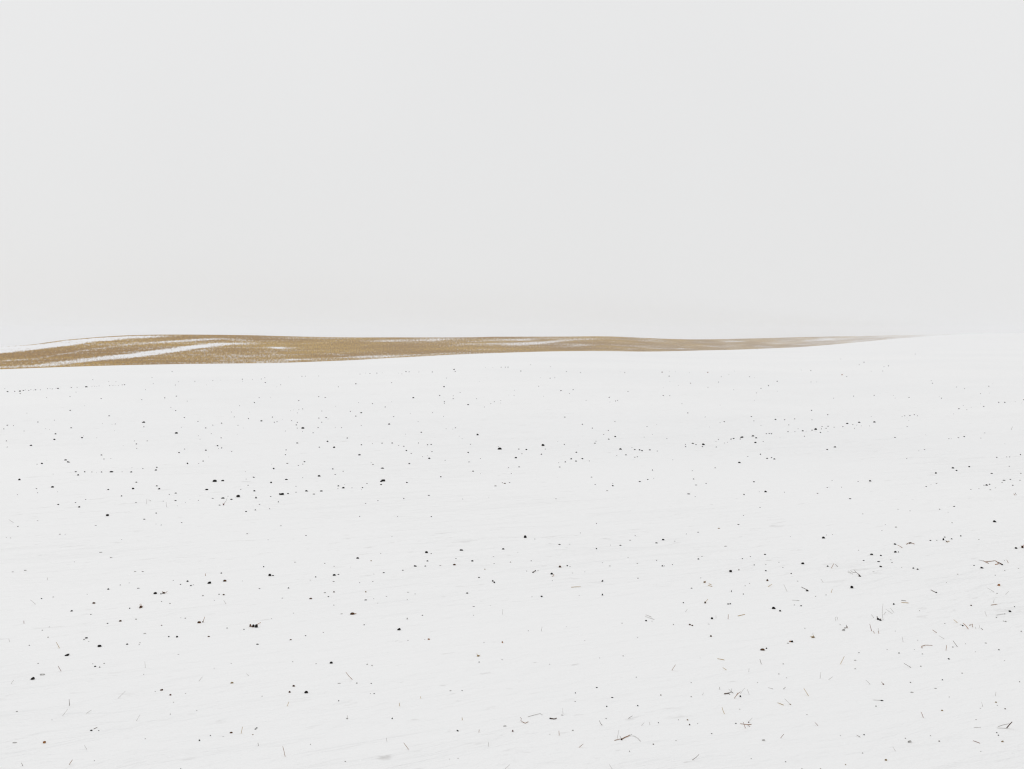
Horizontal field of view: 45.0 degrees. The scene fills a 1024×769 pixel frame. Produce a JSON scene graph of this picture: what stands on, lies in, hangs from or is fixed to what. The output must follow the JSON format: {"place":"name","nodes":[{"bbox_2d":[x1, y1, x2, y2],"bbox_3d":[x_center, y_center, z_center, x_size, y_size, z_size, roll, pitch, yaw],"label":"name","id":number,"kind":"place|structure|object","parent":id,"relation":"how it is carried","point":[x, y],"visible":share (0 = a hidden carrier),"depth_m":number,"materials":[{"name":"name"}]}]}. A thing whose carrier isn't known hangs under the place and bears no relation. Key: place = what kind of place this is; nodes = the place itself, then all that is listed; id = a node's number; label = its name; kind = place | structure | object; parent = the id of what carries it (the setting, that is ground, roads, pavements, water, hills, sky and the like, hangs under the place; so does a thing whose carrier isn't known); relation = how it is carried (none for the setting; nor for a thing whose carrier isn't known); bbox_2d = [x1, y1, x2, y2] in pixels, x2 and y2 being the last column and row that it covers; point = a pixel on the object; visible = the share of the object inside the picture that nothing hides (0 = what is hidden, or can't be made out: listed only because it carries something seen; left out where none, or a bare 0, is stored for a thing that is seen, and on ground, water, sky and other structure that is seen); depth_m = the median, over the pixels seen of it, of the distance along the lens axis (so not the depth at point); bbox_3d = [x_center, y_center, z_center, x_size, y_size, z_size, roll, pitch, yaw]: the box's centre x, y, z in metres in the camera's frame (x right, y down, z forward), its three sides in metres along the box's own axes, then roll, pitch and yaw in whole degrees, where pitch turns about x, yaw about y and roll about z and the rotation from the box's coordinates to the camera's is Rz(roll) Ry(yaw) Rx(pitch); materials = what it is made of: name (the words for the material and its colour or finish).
{"place":"outdoors","nodes":[
{"label":"outdoors","id":0,"kind":"place"},
{"bbox_2d":[0,334,957,368],"bbox_3d":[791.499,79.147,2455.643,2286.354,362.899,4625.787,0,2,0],"label":"hill","id":1,"kind":"structure","parent":0,"point":[155,350],"depth_m":376.69,"materials":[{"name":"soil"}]},
{"bbox_2d":[0,333,1023,768],"bbox_3d":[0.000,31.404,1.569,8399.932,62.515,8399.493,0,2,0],"label":"snow field","id":2,"kind":"structure","parent":0,"point":[574,631],"depth_m":16.27,"materials":[{"name":"white snow"}]},
{"bbox_2d":[6,365,1023,768],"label":"soil crumbs","id":3,"kind":"object","parent":2,"relation":"on","point":[494,563],"visible":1,"depth_m":20.50,"materials":[{"name":"grey soil"}]},
{"bbox_2d":[0,0,1023,346],"label":"sky","id":4,"kind":"structure","parent":0,"point":[661,169],"materials":[{"name":"white"}]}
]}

